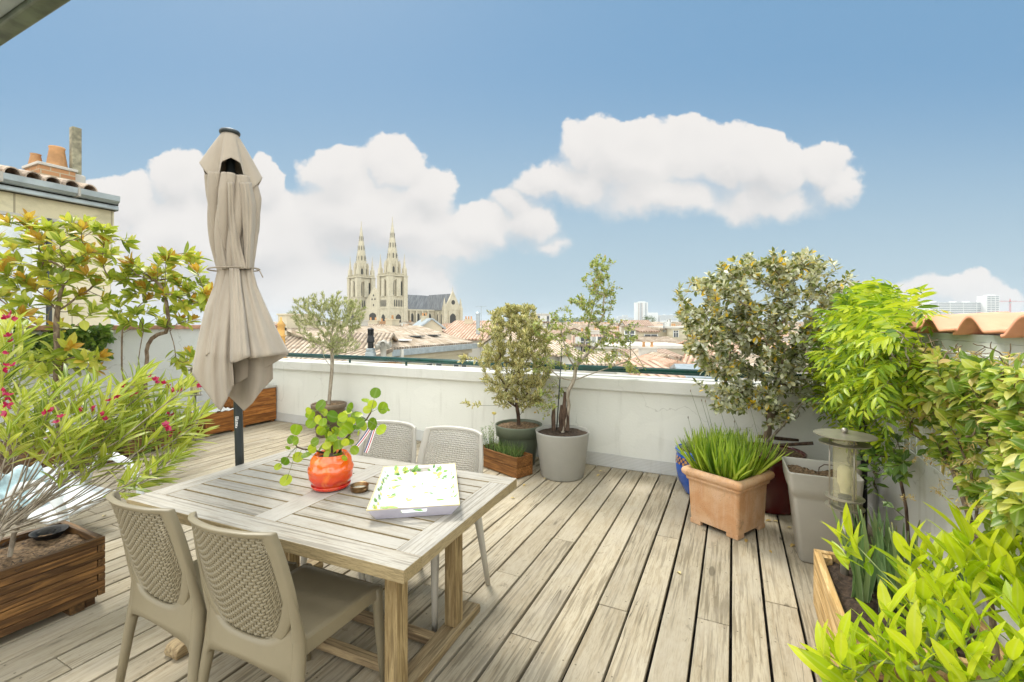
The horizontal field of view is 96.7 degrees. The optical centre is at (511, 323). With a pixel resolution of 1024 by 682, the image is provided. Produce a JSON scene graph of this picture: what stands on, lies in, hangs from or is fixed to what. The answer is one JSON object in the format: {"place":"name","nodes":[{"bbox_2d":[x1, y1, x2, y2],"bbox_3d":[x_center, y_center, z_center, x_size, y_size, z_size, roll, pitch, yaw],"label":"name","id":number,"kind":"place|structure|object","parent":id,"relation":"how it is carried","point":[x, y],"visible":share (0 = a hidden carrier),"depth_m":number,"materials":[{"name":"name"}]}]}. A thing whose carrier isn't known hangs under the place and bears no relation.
{"place":"outdoors","nodes":[
{"label":"outdoors","id":0,"kind":"place"},
{"bbox_2d":[0,165,119,325],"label":"neighbour house","id":1,"kind":"structure","parent":0,"point":[49,198],"depth_m":6.64,"materials":[{"name":"paint"}]},
{"bbox_2d":[0,215,45,325],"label":"window","id":2,"kind":"structure","parent":1,"relation":"in","point":[9,231],"depth_m":6.41,"materials":[{"name":"white paint"}]},
{"bbox_2d":[22,145,77,180],"bbox_3d":[-7.946,-2.475,7.831,0.620,1.150,0.520,0,0,26],"label":"chimney stack","id":3,"kind":"object","parent":1,"relation":"on","point":[55,165],"visible":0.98,"depth_m":7.76,"materials":[{"name":"brick"}]},
{"bbox_2d":[69,126,85,182],"bbox_3d":[-7.712,-2.825,8.040,0.220,1.250,0.220,0,0,26],"label":"flue","id":4,"kind":"object","parent":3,"relation":"attached to","point":[75,147],"visible":0.62,"depth_m":8.00,"materials":[{"name":"metal"}]},
{"bbox_2d":[277,317,285,357],"bbox_3d":[-10.153,3.610,20.000,0.700,7.780,0.700,0,0,26],"label":"chimney stack","id":5,"kind":"object","parent":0,"point":[281,325],"visible":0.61,"depth_m":19.91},
{"bbox_2d":[303,348,392,360],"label":"house","id":6,"kind":"structure","parent":0,"point":[360,351],"depth_m":18.33,"materials":[{"name":"brown tile"}]},
{"bbox_2d":[347,360,401,363],"bbox_3d":[-3.586,2.720,12.000,1.320,3.560,0.580,0,0,0],"label":"chimney stack","id":7,"kind":"object","parent":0,"point":[375,361],"visible":0.13,"depth_m":11.71,"materials":[{"name":"brick"}]},
{"bbox_2d":[365,327,375,355],"bbox_3d":[-3.726,0.525,12.000,0.320,0.830,0.320,0,0,26],"label":"chimney cowl","id":8,"kind":"object","parent":7,"relation":"on","point":[370,350],"visible":0.87,"depth_m":11.93,"materials":[{"name":"metal"}]},
{"bbox_2d":[375,340,391,356],"bbox_3d":[-3.389,0.690,12.004,0.433,0.500,0.427,0,0,26],"label":"chimney cowl","id":9,"kind":"object","parent":7,"relation":"on","point":[383,346],"visible":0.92,"depth_m":11.92,"materials":[{"name":"metal"}]},
{"bbox_2d":[0,420,874,681],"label":"deck","id":10,"kind":"structure","parent":0,"point":[544,541],"depth_m":2.46,"materials":[{"name":"brown wood"}]},
{"bbox_2d":[0,520,104,637],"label":"planter box","id":11,"kind":"object","parent":10,"relation":"on","point":[50,570],"visible":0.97,"depth_m":2.30,"materials":[{"name":"brown wood"}]},
{"bbox_2d":[0,308,219,556],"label":"oleander","id":12,"kind":"object","parent":11,"relation":"on","point":[123,396],"visible":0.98,"depth_m":2.48,"materials":[{"name":"green plant"}]},
{"bbox_2d":[0,429,114,473],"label":"planter box","id":13,"kind":"object","parent":10,"relation":"on","point":[19,457],"visible":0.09,"depth_m":4.42,"materials":[{"name":"brown wood"}]},
{"bbox_2d":[0,208,140,436],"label":"magnolia tree","id":14,"kind":"object","parent":13,"relation":"in","point":[45,260],"visible":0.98,"depth_m":4.63,"materials":[{"name":"green plant"}]},
{"bbox_2d":[3,452,143,524],"bbox_3d":[-3.137,1.243,3.228,1.109,0.497,0.645,0,0,17],"label":"lounge chair","id":15,"kind":"object","parent":10,"relation":"on","point":[52,504],"visible":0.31,"depth_m":3.18,"materials":[{"name":"white plastic"}]},
{"bbox_2d":[0,461,65,509],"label":"towel","id":16,"kind":"object","parent":15,"relation":"on","point":[4,481],"visible":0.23,"depth_m":3.18,"materials":[{"name":"fabric"}]},
{"bbox_2d":[104,416,188,457],"bbox_3d":[-4.364,1.335,5.434,0.500,0.327,0.660,0,0,26],"label":"planter box","id":17,"kind":"object","parent":10,"relation":"on","point":[140,443],"visible":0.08,"depth_m":5.17,"materials":[{"name":"brown wood"}]},
{"bbox_2d":[102,241,213,419],"bbox_3d":[-4.017,0.110,5.277,1.347,2.197,0.955,0,0,-3],"label":"magnolia tree","id":18,"kind":"object","parent":17,"relation":"in","point":[143,286],"visible":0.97,"depth_m":5.19,"materials":[{"name":"green plant"}]},
{"bbox_2d":[186,366,202,440],"bbox_3d":[-3.964,1.002,5.684,0.262,0.992,0.262,0,0,-3],"label":"garden lamp","id":19,"kind":"object","parent":10,"relation":"on","point":[195,387],"visible":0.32,"depth_m":5.67,"materials":[{"name":"metal"}]},
{"bbox_2d":[105,490,297,681],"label":"wicker chair","id":20,"kind":"object","parent":10,"relation":"on","point":[171,601],"visible":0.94,"depth_m":1.64,"materials":[{"name":"beige plastic"}]},
{"bbox_2d":[186,407,233,436],"bbox_3d":[-4.113,1.339,6.246,0.440,0.320,0.430,0,0,26],"label":"planter box","id":21,"kind":"object","parent":10,"relation":"on","point":[223,418],"visible":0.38,"depth_m":6.14,"materials":[{"name":"brown wood"}]},
{"bbox_2d":[192,127,288,465],"bbox_3d":[-1.524,0.192,2.617,0.543,2.612,0.462,0,0,26],"label":"parasol","id":22,"kind":"object","parent":10,"relation":"on","point":[241,348],"visible":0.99,"depth_m":2.53,"materials":[{"name":"beige fabric"}]},
{"bbox_2d":[223,385,276,427],"bbox_3d":[-3.952,1.227,6.841,0.520,0.544,0.550,0,0,26],"label":"planter box","id":23,"kind":"object","parent":10,"relation":"on","point":[261,407],"visible":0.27,"depth_m":6.77,"materials":[{"name":"brown wood"}]},
{"bbox_2d":[188,511,384,681],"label":"wicker chair","id":24,"kind":"object","parent":10,"relation":"on","point":[283,624],"visible":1,"depth_m":1.50,"materials":[{"name":"beige plastic"}]},
{"bbox_2d":[127,447,516,681],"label":"dining table","id":25,"kind":"object","parent":10,"relation":"on","point":[300,516],"visible":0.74,"depth_m":1.97,"materials":[{"name":"brown wood"}]},
{"bbox_2d":[307,449,353,491],"bbox_3d":[-0.882,0.715,2.220,0.212,0.166,0.212,0,0,3],"label":"flower pot","id":26,"kind":"object","parent":25,"relation":"on","point":[331,473],"visible":0.99,"depth_m":2.14,"materials":[{"name":"orange ceramic"}]},
{"bbox_2d":[274,388,389,485],"bbox_3d":[-0.877,0.543,2.204,0.602,0.465,0.186,0,0,-2],"label":"pot plant","id":27,"kind":"object","parent":26,"relation":"in","point":[332,444],"visible":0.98,"depth_m":2.18,"materials":[{"name":"green plant"}]},
{"bbox_2d":[356,428,375,452],"bbox_3d":[-0.889,0.707,2.759,0.088,0.136,0.097,0,0,26],"label":"ribbon","id":28,"kind":"object","parent":27,"relation":"hanging from","point":[362,439],"visible":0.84,"depth_m":2.76,"materials":[{"name":"fabric"}]},
{"bbox_2d":[350,481,368,492],"bbox_3d":[-0.724,0.785,2.173,0.096,0.028,0.088,0,0,9],"label":"ashtray","id":29,"kind":"object","parent":25,"relation":"on","point":[359,487],"visible":1,"depth_m":2.17,"materials":[{"name":"metal"}]},
{"bbox_2d":[366,463,459,518],"bbox_3d":[-0.442,0.769,2.122,0.373,0.059,0.560,0,0,-9],"label":"serving tray","id":30,"kind":"object","parent":25,"relation":"on","point":[432,490],"visible":1,"depth_m":2.12,"materials":[{"name":"plastic"}]},
{"bbox_2d":[310,400,346,437],"bbox_3d":[-2.452,1.284,6.095,0.452,0.428,0.452,0,0,26],"label":"flower pot","id":31,"kind":"object","parent":10,"relation":"on","point":[338,406],"visible":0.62,"depth_m":5.97,"materials":[{"name":"grey ceramic"}]},
{"bbox_2d":[286,290,367,404],"bbox_3d":[-2.485,0.321,6.085,1.252,1.541,0.905,0,0,1],"label":"tree","id":32,"kind":"object","parent":31,"relation":"in","point":[330,345],"visible":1,"depth_m":6.00,"materials":[{"name":"green plant"}]},
{"bbox_2d":[300,420,416,579],"bbox_3d":[-0.869,1.069,2.714,0.534,0.863,0.591,0,0,23],"label":"wicker chair","id":33,"kind":"object","parent":10,"relation":"on","point":[410,449],"visible":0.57,"depth_m":2.93,"materials":[{"name":"grey plastic"}]},
{"bbox_2d":[364,426,489,631],"bbox_3d":[-0.447,1.069,2.548,0.534,0.863,0.591,0,0,25],"label":"wicker chair","id":34,"kind":"object","parent":10,"relation":"on","point":[476,454],"visible":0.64,"depth_m":2.73,"materials":[{"name":"grey plastic"}]},
{"bbox_2d":[483,444,532,478],"bbox_3d":[-0.077,1.398,4.657,0.215,0.202,0.600,0,0,-43],"label":"planter box","id":35,"kind":"object","parent":10,"relation":"on","point":[519,467],"visible":0.62,"depth_m":4.49,"materials":[{"name":"brown wood"}]},
{"bbox_2d":[481,422,525,456],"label":"herb plants","id":36,"kind":"object","parent":35,"relation":"in","point":[499,447],"visible":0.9,"depth_m":4.66,"materials":[{"name":"green plant"}]},
{"bbox_2d":[495,419,541,465],"bbox_3d":[0.070,1.285,4.858,0.504,0.426,0.504,0,0,26],"label":"flower pot","id":37,"kind":"object","parent":10,"relation":"on","point":[513,432],"visible":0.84,"depth_m":4.69,"materials":[{"name":"green ceramic"}]},
{"bbox_2d":[458,302,554,424],"bbox_3d":[0.020,0.441,4.835,0.973,1.318,0.811,0,0,26],"label":"bush","id":38,"kind":"object","parent":37,"relation":"on","point":[525,349],"visible":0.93,"depth_m":4.71,"materials":[{"name":"green plant"}]},
{"bbox_2d":[536,424,589,481],"bbox_3d":[0.498,1.278,4.500,0.532,0.441,0.532,0,0,26],"label":"flower pot","id":39,"kind":"object","parent":10,"relation":"on","point":[562,457],"visible":0.88,"depth_m":4.30,"materials":[{"name":"ceramic"}]},
{"bbox_2d":[556,348,561,429],"bbox_3d":[0.472,0.655,4.552,0.064,0.820,0.022,0,0,6],"label":"plant stake","id":40,"kind":"object","parent":39,"relation":"in","point":[559,392],"visible":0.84,"depth_m":4.54,"materials":[{"name":"wood"}]},
{"bbox_2d":[532,254,646,432],"bbox_3d":[0.777,0.187,4.498,1.194,1.817,0.570,0,0,0],"label":"tree","id":41,"kind":"object","parent":39,"relation":"on","point":[564,411],"visible":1,"depth_m":4.48,"materials":[{"name":"green plant"}]},
{"bbox_2d":[675,443,695,494],"bbox_3d":[1.661,1.303,4.018,0.420,0.390,0.420,0,0,26],"label":"flower pot","id":42,"kind":"object","parent":10,"relation":"on","point":[681,460],"visible":0.09,"depth_m":3.96,"materials":[{"name":"ceramic"}]},
{"bbox_2d":[681,438,694,451],"bbox_3d":[1.660,1.094,4.017,0.359,0.111,0.361,0,0,26],"label":"lavender","id":43,"kind":"object","parent":42,"relation":"on","point":[687,445],"visible":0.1,"depth_m":4.04,"materials":[{"name":"green plant"}]},
{"bbox_2d":[681,465,774,540],"bbox_3d":[1.603,1.290,3.390,0.474,0.417,0.474,0,0,-34],"label":"square pot","id":44,"kind":"object","parent":10,"relation":"on","point":[734,509],"visible":0.69,"depth_m":3.24,"materials":[{"name":"ceramic"}]},
{"bbox_2d":[674,389,793,480],"bbox_3d":[1.664,0.830,3.409,0.809,0.615,0.722,0,0,-35],"label":"lily clump","id":45,"kind":"object","parent":44,"relation":"on","point":[732,455],"visible":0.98,"depth_m":3.28,"materials":[{"name":"green plant"}]},
{"bbox_2d":[753,442,806,514],"bbox_3d":[2.122,1.272,3.749,0.524,0.453,0.524,0,0,26],"label":"flower pot","id":46,"kind":"object","parent":10,"relation":"on","point":[777,498],"visible":0.27,"depth_m":3.54,"materials":[{"name":"ceramic"}]},
{"bbox_2d":[672,246,865,451],"bbox_3d":[2.262,0.213,3.818,2.360,1.702,0.894,0,0,-12],"label":"tree","id":47,"kind":"object","parent":46,"relation":"in","point":[788,363],"visible":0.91,"depth_m":3.57,"materials":[{"name":"green plant"}]},
{"bbox_2d":[757,435,798,441],"bbox_3d":[2.252,0.974,3.855,0.306,0.038,0.035,0,0,19],"label":"stick","id":48,"kind":"object","parent":46,"relation":"on","point":[782,438],"visible":0.74,"depth_m":3.83,"materials":[{"name":"brown wood"}]},
{"bbox_2d":[762,441,813,446],"bbox_3d":[2.155,0.949,3.558,0.347,0.079,0.028,0,0,20],"label":"stick","id":49,"kind":"object","parent":46,"relation":"on","point":[798,444],"visible":0.69,"depth_m":3.54,"materials":[{"name":"brown wood"}]},
{"bbox_2d":[782,456,863,563],"bbox_3d":[1.975,1.203,2.920,0.388,0.591,0.388,0,0,25],"label":"square pot","id":50,"kind":"object","parent":10,"relation":"on","point":[807,480],"visible":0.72,"depth_m":2.82,"materials":[{"name":"grey plastic"}]},
{"bbox_2d":[847,401,868,535],"bbox_3d":[2.468,1.024,3.248,0.128,0.948,0.128,0,0,26],"label":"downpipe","id":51,"kind":"object","parent":10,"relation":"on","point":[865,497],"visible":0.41,"depth_m":3.20,"materials":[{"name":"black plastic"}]},
{"bbox_2d":[855,672,903,681],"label":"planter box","id":52,"kind":"object","parent":10,"relation":"on","point":[881,678],"depth_m":1.62,"materials":[{"name":"brown wood"}]},
{"bbox_2d":[787,493,1023,681],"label":"shrub","id":53,"kind":"object","parent":52,"relation":"on","point":[992,551],"visible":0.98,"depth_m":1.43,"materials":[{"name":"green plant"}]},
{"bbox_2d":[851,427,915,545],"bbox_3d":[2.244,1.055,2.815,0.262,0.890,1.210,0,0,26],"label":"climbing plant","id":54,"kind":"object","parent":10,"relation":"on","point":[899,473],"visible":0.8,"depth_m":2.51,"materials":[{"name":"green plant"}]},
{"bbox_2d":[813,549,1003,681],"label":"planter box","id":55,"kind":"object","parent":10,"relation":"on","point":[832,588],"visible":0.2,"depth_m":2.05,"materials":[{"name":"brown wood"}]},
{"bbox_2d":[813,428,877,575],"bbox_3d":[1.659,1.010,2.270,0.262,0.977,0.262,0,0,-3],"label":"garden lamp","id":56,"kind":"object","parent":55,"relation":"in","point":[844,471],"visible":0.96,"depth_m":2.25,"materials":[{"name":"metal"}]},
{"bbox_2d":[830,503,963,647],"bbox_3d":[1.658,1.057,1.989,0.327,0.394,0.560,0,0,-3],"label":"iris","id":57,"kind":"object","parent":55,"relation":"on","point":[864,584],"visible":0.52,"depth_m":2.04,"materials":[{"name":"green plant"}]},
{"bbox_2d":[869,331,1023,661],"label":"honeysuckle","id":58,"kind":"object","parent":55,"relation":"in","point":[984,397],"visible":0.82,"depth_m":1.60,"materials":[{"name":"green plant"}]},
{"bbox_2d":[0,0,1023,324],"label":"sky","id":59,"kind":"structure","parent":0,"point":[508,146],"materials":[{"name":"blue"}]},
{"bbox_2d":[478,330,577,371],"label":"house","id":60,"kind":"structure","parent":0,"point":[555,346],"depth_m":36.30,"materials":[{"name":"tile"}]},
{"bbox_2d":[559,315,569,321],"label":"building","id":61,"kind":"structure","parent":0,"point":[560,320],"depth_m":518.99,"materials":[{"name":"beige stone"}]},
{"bbox_2d":[551,324,580,339],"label":"house","id":62,"kind":"structure","parent":0,"point":[568,336],"depth_m":81.39,"materials":[{"name":"paint"}]},
{"bbox_2d":[563,322,599,330],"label":"house","id":63,"kind":"structure","parent":0,"point":[576,326],"depth_m":98.45,"materials":[{"name":"brown tile"}]},
{"bbox_2d":[556,352,623,374],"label":"house","id":64,"kind":"structure","parent":0,"point":[591,359],"depth_m":28.28,"materials":[{"name":"tile"}]},
{"bbox_2d":[634,301,647,319],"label":"apartment block","id":65,"kind":"structure","parent":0,"point":[640,309],"depth_m":1150.00,"materials":[{"name":"concrete"}]},
{"bbox_2d":[478,478,815,681],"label":"deck gaps","id":66,"kind":"structure","parent":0,"point":[730,642],"depth_m":2.49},
{"bbox_2d":[616,360,685,377],"bbox_3d":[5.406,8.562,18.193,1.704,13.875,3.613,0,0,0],"label":"house","id":67,"kind":"structure","parent":0,"point":[651,363],"depth_m":18.66,"materials":[{"name":"beige tile"}]},
{"bbox_2d":[648,313,657,321],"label":"apartment block","id":68,"kind":"structure","parent":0,"point":[650,315],"depth_m":1500.00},
{"bbox_2d":[658,314,679,321],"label":"apartment block","id":69,"kind":"structure","parent":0,"point":[663,318],"depth_m":1500.00,"materials":[{"name":"concrete"}]},
{"bbox_2d":[670,364,718,379],"bbox_3d":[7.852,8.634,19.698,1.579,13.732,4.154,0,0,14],"label":"house","id":70,"kind":"structure","parent":0,"point":[682,366],"depth_m":19.15,"materials":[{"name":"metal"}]},
{"bbox_2d":[677,338,805,352],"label":"house","id":71,"kind":"structure","parent":0,"point":[735,347],"depth_m":38.91,"materials":[{"name":"beige tile"}]},
{"bbox_3d":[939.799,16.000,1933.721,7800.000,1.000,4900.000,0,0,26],"label":"ground","id":72,"kind":"structure","parent":0,"visible":0},
{"bbox_2d":[0,325,276,440],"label":"wall","id":73,"kind":"structure","parent":72,"relation":"on","point":[161,347],"depth_m":5.79,"materials":[{"name":"white paint"}]},
{"bbox_2d":[0,0,70,45],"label":"roof eave","id":74,"kind":"object","parent":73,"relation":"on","point":[17,17],"depth_m":1.47,"materials":[{"name":"grey metal"}]},
{"bbox_2d":[11,322,116,365],"bbox_3d":[-4.983,0.268,5.079,0.269,0.555,0.920,0,0,26],"label":"creeper","id":75,"kind":"object","parent":73,"relation":"attached to","point":[92,337],"visible":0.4,"depth_m":5.22,"materials":[{"name":"green plant"}]},
{"bbox_2d":[285,333,397,358],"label":"house","id":76,"kind":"structure","parent":72,"relation":"on","point":[295,344],"depth_m":27.21,"materials":[{"name":"beige stone"}]},
{"bbox_2d":[276,313,476,366],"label":"house","id":77,"kind":"structure","parent":72,"relation":"on","point":[416,341],"depth_m":34.14,"materials":[{"name":"beige stone"}]},
{"bbox_2d":[368,317,400,325],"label":"house","id":78,"kind":"structure","parent":72,"relation":"on","point":[375,322],"depth_m":51.12,"materials":[{"name":"beige stone"}]},
{"bbox_2d":[346,217,462,323],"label":"church","id":79,"kind":"structure","parent":72,"relation":"on","point":[388,297],"depth_m":190.07,"materials":[{"name":"stone"}]},
{"bbox_2d":[411,313,441,323],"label":"side windows","id":80,"kind":"structure","parent":79,"relation":"in","point":[412,316],"depth_m":189.40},
{"bbox_2d":[399,320,414,325],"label":"house","id":81,"kind":"structure","parent":72,"relation":"on","point":[405,322],"depth_m":174.60,"materials":[{"name":"brown tile"}]},
{"bbox_2d":[413,313,445,331],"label":"house","id":82,"kind":"structure","parent":72,"relation":"on","point":[430,323],"depth_m":46.17,"materials":[{"name":"stone"}]},
{"bbox_2d":[442,316,495,367],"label":"house","id":83,"kind":"structure","parent":72,"relation":"on","point":[465,329],"depth_m":47.46,"materials":[{"name":"beige tile"}]},
{"bbox_2d":[475,312,480,333],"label":"flue","id":84,"kind":"object","parent":83,"relation":"on","point":[477,319],"visible":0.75,"depth_m":45.85,"materials":[{"name":"metal"}]},
{"bbox_2d":[476,306,486,329],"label":"aerial","id":85,"kind":"object","parent":83,"relation":"on","point":[481,314],"visible":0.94,"depth_m":47.98,"materials":[{"name":"metal"}]},
{"bbox_2d":[521,316,552,330],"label":"house","id":86,"kind":"structure","parent":72,"relation":"on","point":[546,321],"depth_m":62.07,"materials":[{"name":"paint"}]},
{"bbox_2d":[268,358,847,479],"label":"parapet wall","id":87,"kind":"structure","parent":72,"relation":"on","point":[635,423],"depth_m":4.88,"materials":[{"name":"paint"}]},
{"bbox_2d":[285,353,829,380],"bbox_3d":[-0.484,0.521,5.672,7.570,0.118,0.066,0,0,26],"label":"handrail","id":88,"kind":"object","parent":87,"relation":"on","point":[672,371],"visible":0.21,"depth_m":5.53,"materials":[{"name":"metal"}]},
{"bbox_2d":[571,328,614,351],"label":"house","id":89,"kind":"structure","parent":72,"relation":"on","point":[596,335],"depth_m":40.13,"materials":[{"name":"white tile"}]},
{"bbox_2d":[580,337,590,351],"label":"window","id":90,"kind":"structure","parent":89,"relation":"in","point":[581,339],"depth_m":40.11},
{"bbox_2d":[594,322,618,338],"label":"house","id":91,"kind":"structure","parent":72,"relation":"on","point":[615,336],"depth_m":74.84,"materials":[{"name":"beige tile"}]},
{"bbox_2d":[618,330,641,342],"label":"house","id":92,"kind":"structure","parent":72,"relation":"on","point":[632,333],"depth_m":39.98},
{"bbox_2d":[624,330,634,342],"bbox_3d":[10.339,1.156,39.985,0.980,1.080,0.072,0,0,0],"label":"window","id":93,"kind":"structure","parent":92,"relation":"in","point":[632,333],"depth_m":39.98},
{"bbox_2d":[618,320,653,331],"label":"house","id":94,"kind":"structure","parent":72,"relation":"on","point":[647,323],"depth_m":68.07,"materials":[{"name":"beige tile"}]},
{"bbox_2d":[590,343,683,355],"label":"house","id":95,"kind":"structure","parent":72,"relation":"on","point":[674,348],"depth_m":35.00,"materials":[{"name":"beige stone"}]},
{"bbox_2d":[627,327,660,335],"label":"house","id":96,"kind":"structure","parent":72,"relation":"on","point":[642,331],"depth_m":50.06,"materials":[{"name":"beige stone"}]},
{"bbox_2d":[620,319,670,339],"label":"house","id":97,"kind":"structure","parent":72,"relation":"on","point":[664,328],"depth_m":58.05,"materials":[{"name":"paint"}]},
{"bbox_2d":[642,315,655,321],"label":"tree","id":98,"kind":"object","parent":72,"relation":"on","point":[648,318],"visible":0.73,"depth_m":298.67,"materials":[{"name":"green plant"}]},
{"bbox_2d":[617,349,684,359],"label":"house","id":99,"kind":"structure","parent":72,"relation":"on","point":[673,354],"depth_m":32.84,"materials":[{"name":"beige tile"}]},
{"bbox_2d":[621,342,684,362],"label":"house","id":100,"kind":"structure","parent":72,"relation":"on","point":[643,350],"depth_m":28.75,"materials":[{"name":"tile"}]},
{"bbox_2d":[635,336,681,343],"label":"house","id":101,"kind":"structure","parent":72,"relation":"on","point":[657,339],"depth_m":47.03,"materials":[{"name":"brown tile"}]},
{"bbox_2d":[631,354,686,367],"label":"house","id":102,"kind":"structure","parent":72,"relation":"on","point":[668,362],"depth_m":24.58,"materials":[{"name":"orange tile"}]},
{"bbox_2d":[648,324,701,340],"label":"house","id":103,"kind":"structure","parent":72,"relation":"on","point":[673,331],"depth_m":56.00,"materials":[{"name":"paint"}]},
{"bbox_2d":[673,330,678,336],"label":"window","id":104,"kind":"structure","parent":103,"relation":"in","point":[675,333],"depth_m":55.99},
{"bbox_2d":[681,348,739,367],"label":"house","id":105,"kind":"structure","parent":72,"relation":"on","point":[687,359],"depth_m":30.58,"materials":[{"name":"beige tile"}]},
{"bbox_2d":[709,350,822,384],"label":"house","id":106,"kind":"structure","parent":72,"relation":"on","point":[751,361],"depth_m":25.85,"materials":[{"name":"tile"}]},
{"bbox_2d":[782,336,823,348],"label":"house","id":107,"kind":"structure","parent":72,"relation":"on","point":[785,339],"depth_m":53.81,"materials":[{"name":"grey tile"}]},
{"bbox_2d":[854,311,1023,664],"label":"wall","id":108,"kind":"structure","parent":72,"relation":"on","point":[1002,330],"depth_m":2.25,"materials":[{"name":"paint"}]},
{"bbox_2d":[795,277,952,522],"bbox_3d":[2.235,0.622,2.978,0.771,1.755,3.367,0,0,26],"label":"climbing plant","id":109,"kind":"object","parent":108,"relation":"attached to","point":[870,318],"visible":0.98,"depth_m":2.23,"materials":[{"name":"green plant"}]},
{"bbox_2d":[877,349,1023,481],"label":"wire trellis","id":110,"kind":"object","parent":108,"relation":"attached to","point":[932,428],"visible":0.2,"depth_m":2.24,"materials":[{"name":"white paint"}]},
{"bbox_2d":[922,301,980,314],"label":"apartment block","id":111,"kind":"structure","parent":72,"relation":"on","point":[962,307],"depth_m":760.00,"materials":[{"name":"concrete"}]},
{"bbox_2d":[977,295,998,312],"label":"apartment block","id":112,"kind":"structure","parent":72,"relation":"on","point":[989,303],"depth_m":750.00,"materials":[{"name":"concrete"}]}
]}

